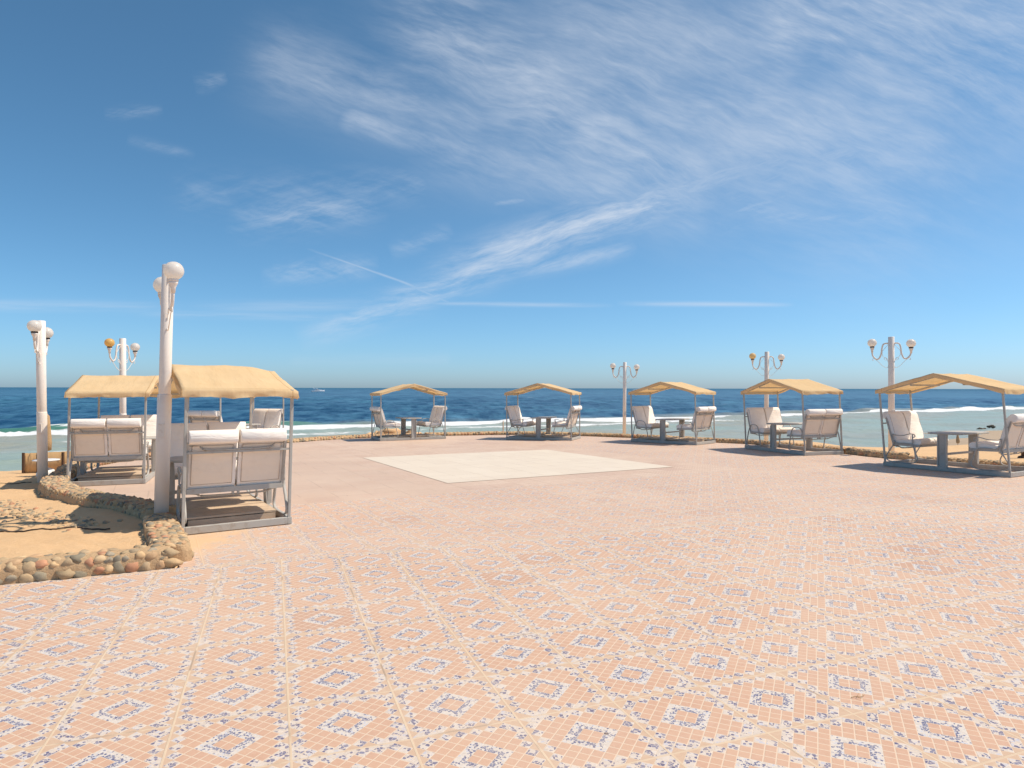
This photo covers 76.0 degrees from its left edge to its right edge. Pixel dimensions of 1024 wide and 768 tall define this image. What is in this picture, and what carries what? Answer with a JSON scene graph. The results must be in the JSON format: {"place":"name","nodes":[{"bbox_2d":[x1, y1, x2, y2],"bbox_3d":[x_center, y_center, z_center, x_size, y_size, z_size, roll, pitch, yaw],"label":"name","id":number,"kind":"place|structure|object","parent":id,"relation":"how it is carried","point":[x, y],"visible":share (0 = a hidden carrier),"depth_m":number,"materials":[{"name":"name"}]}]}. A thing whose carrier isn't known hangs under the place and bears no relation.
{"place":"outdoors","nodes":[
{"label":"outdoors","id":0,"kind":"place"},
{"bbox_2d":[0,497,1023,767],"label":"terrace paving","id":1,"kind":"structure","parent":0,"point":[770,643],"depth_m":3.91,"materials":[{"name":"tile"}]},
{"bbox_2d":[0,387,1023,470],"bbox_3d":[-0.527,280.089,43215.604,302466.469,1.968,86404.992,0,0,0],"label":"water","id":2,"kind":"structure","parent":0,"point":[336,411],"depth_m":132.95,"materials":[{"name":"blue liquid"}]},
{"bbox_2d":[311,388,324,391],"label":"motor yacht","id":3,"kind":"object","parent":2,"relation":"on","point":[318,390],"visible":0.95,"depth_m":698.35,"materials":[{"name":"white plastic"}]},
{"bbox_2d":[0,430,1023,575],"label":"sand","id":4,"kind":"structure","parent":0,"point":[126,533],"depth_m":7.76,"materials":[{"name":"beige sand"}]},
{"bbox_2d":[27,320,53,482],"bbox_3d":[-8.624,0.486,12.003,0.248,3.290,1.112,0,0,-24],"label":"street lamp","id":5,"kind":"object","parent":4,"relation":"on","point":[41,333],"visible":1,"depth_m":11.94,"materials":[{"name":"metal"}]},
{"bbox_2d":[32,414,59,476],"bbox_3d":[-9.622,1.303,13.542,0.480,1.375,0.475,0,0,0],"label":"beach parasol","id":6,"kind":"object","parent":4,"relation":"on","point":[50,470],"visible":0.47,"depth_m":13.51,"materials":[{"name":"beige fabric"}]},
{"bbox_2d":[22,451,70,472],"bbox_3d":[-10.525,1.835,15.096,1.338,0.585,0.104,0,0,-13],"label":"windbreak","id":7,"kind":"object","parent":4,"relation":"on","point":[29,465],"visible":0.32,"depth_m":15.02,"materials":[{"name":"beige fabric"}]},
{"bbox_2d":[0,526,109,531],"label":"cable","id":8,"kind":"object","parent":4,"relation":"on","point":[57,529],"visible":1,"depth_m":7.32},
{"bbox_2d":[0,499,122,531],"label":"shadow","id":9,"kind":"object","parent":4,"relation":"on","point":[52,519],"visible":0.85,"depth_m":8.00,"materials":[{"name":"sand"}]},
{"bbox_2d":[0,543,183,584],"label":"stone wall","id":10,"kind":"structure","parent":4,"relation":"on","point":[60,566],"depth_m":5.66,"materials":[{"name":"beige stone"}]},
{"bbox_2d":[49,452,150,478],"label":"stone wall","id":11,"kind":"structure","parent":4,"relation":"on","point":[62,469],"depth_m":12.82,"materials":[{"name":"beige stone"}]},
{"bbox_2d":[37,474,180,519],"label":"stone wall","id":12,"kind":"structure","parent":4,"relation":"on","point":[59,487],"depth_m":8.96,"materials":[{"name":"beige stone"}]},
{"bbox_2d":[153,261,183,512],"bbox_3d":[-4.166,0.218,7.890,0.248,3.310,1.114,0,0,-35],"label":"street lamp","id":13,"kind":"object","parent":12,"relation":"on","point":[165,285],"visible":0.99,"depth_m":7.84,"materials":[{"name":"white metal"}]},
{"bbox_2d":[104,338,139,414],"bbox_3d":[-9.689,0.601,16.296,0.220,3.470,1.112,0,0,7],"label":"street lamp","id":14,"kind":"object","parent":4,"relation":"on","point":[109,343],"visible":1,"depth_m":16.24,"materials":[{"name":"metal"}]},
{"bbox_2d":[138,512,193,561],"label":"stone wall","id":15,"kind":"structure","parent":4,"relation":"on","point":[160,528],"depth_m":6.63,"materials":[{"name":"beige stone"}]},
{"bbox_2d":[287,433,422,442],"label":"stone wall","id":16,"kind":"structure","parent":4,"relation":"on","point":[320,438],"depth_m":23.22,"materials":[{"name":"beige stone"}]},
{"bbox_2d":[367,428,426,433],"bbox_3d":[-4.340,2.023,25.733,3.389,0.607,1.516,0,0,0],"label":"rock outcrop","id":17,"kind":"object","parent":4,"relation":"on","point":[389,430],"visible":0.09,"depth_m":25.30,"materials":[{"name":"stone"}]},
{"bbox_2d":[425,431,636,437],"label":"stone wall","id":18,"kind":"structure","parent":4,"relation":"on","point":[618,435],"depth_m":25.03,"materials":[{"name":"beige stone"}]},
{"bbox_2d":[610,362,639,433],"bbox_3d":[4.298,0.802,24.975,1.113,3.270,0.219,0,0,10],"label":"street lamp","id":19,"kind":"object","parent":4,"relation":"on","point":[624,366],"visible":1,"depth_m":24.92,"materials":[{"name":"metal"}]},
{"bbox_2d":[637,434,846,453],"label":"stone wall","id":20,"kind":"structure","parent":4,"relation":"on","point":[739,441],"depth_m":20.37,"materials":[{"name":"beige stone"}]},
{"bbox_2d":[749,352,784,440],"bbox_3d":[8.497,0.675,21.846,1.112,3.500,0.219,0,0,20],"label":"street lamp","id":21,"kind":"object","parent":4,"relation":"on","point":[752,357],"visible":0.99,"depth_m":21.79,"materials":[{"name":"metal"}]},
{"bbox_2d":[867,337,915,450],"bbox_3d":[9.839,0.426,16.998,1.114,3.300,0.220,0,0,42],"label":"street lamp","id":22,"kind":"object","parent":4,"relation":"on","point":[891,345],"visible":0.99,"depth_m":16.95,"materials":[{"name":"metal"}]},
{"bbox_2d":[845,447,1023,466],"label":"stone wall","id":23,"kind":"structure","parent":4,"relation":"on","point":[878,453],"depth_m":15.35,"materials":[{"name":"beige stone"}]},
{"bbox_2d":[0,0,1023,388],"label":"sky","id":24,"kind":"structure","parent":0,"point":[345,193],"materials":[{"name":"blue"}]},
{"bbox_2d":[79,435,1023,568],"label":"terrace paving","id":25,"kind":"structure","parent":0,"point":[347,497],"depth_m":10.23,"materials":[{"name":"beige tile"}]},
{"bbox_2d":[64,375,158,485],"bbox_3d":[-7.483,0.814,12.532,1.320,1.965,2.535,0,0,-22],"label":"canopy swing","id":26,"kind":"object","parent":25,"relation":"on","point":[112,438],"visible":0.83,"depth_m":11.62,"materials":[{"name":"white fabric"}]},
{"bbox_2d":[169,364,298,534],"bbox_3d":[-3.793,0.734,8.598,1.324,1.965,2.535,0,0,-33],"label":"canopy swing","id":27,"kind":"object","parent":25,"relation":"on","point":[211,457],"visible":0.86,"depth_m":7.80,"materials":[{"name":"white fabric"}]},
{"bbox_2d":[188,396,283,428],"bbox_3d":[-7.731,0.911,18.494,1.301,1.969,2.535,0,0,23],"label":"canopy swing","id":28,"kind":"object","parent":25,"relation":"on","point":[266,418],"visible":0.3,"depth_m":19.26,"materials":[{"name":"grey paint"}]},
{"bbox_2d":[370,384,446,440],"bbox_3d":[-3.672,0.971,23.264,2.535,1.964,1.309,0,0,-27],"label":"canopy swing","id":29,"kind":"object","parent":25,"relation":"on","point":[436,415],"visible":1,"depth_m":23.05,"materials":[{"name":"grey paint"}]},
{"bbox_2d":[365,450,670,482],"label":"dance floor paving","id":30,"kind":"structure","parent":25,"relation":"on","point":[461,467],"depth_m":14.48,"materials":[{"name":"beige tile"}]},
{"bbox_2d":[504,383,581,440],"bbox_3d":[1.111,0.954,23.060,2.535,1.971,1.315,0,0,20],"label":"canopy swing","id":31,"kind":"object","parent":25,"relation":"on","point":[516,419],"visible":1,"depth_m":22.81,"materials":[{"name":"grey paint"}]},
{"bbox_2d":[628,381,715,444],"bbox_3d":[5.162,0.908,21.129,2.536,1.968,1.325,0,-1,45],"label":"canopy swing","id":32,"kind":"object","parent":25,"relation":"on","point":[644,417],"visible":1,"depth_m":20.78,"materials":[{"name":"grey paint"}]},
{"bbox_2d":[740,379,843,455],"bbox_3d":[7.518,0.843,17.707,1.346,1.966,2.548,0,0,-17],"label":"canopy swing","id":33,"kind":"object","parent":25,"relation":"on","point":[818,424],"visible":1,"depth_m":17.36,"materials":[{"name":"grey paint"}]},
{"bbox_2d":[875,373,1023,476],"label":"canopy swing","id":34,"kind":"object","parent":25,"relation":"on","point":[905,428],"visible":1,"depth_m":13.21,"materials":[{"name":"grey paint"}]}
]}

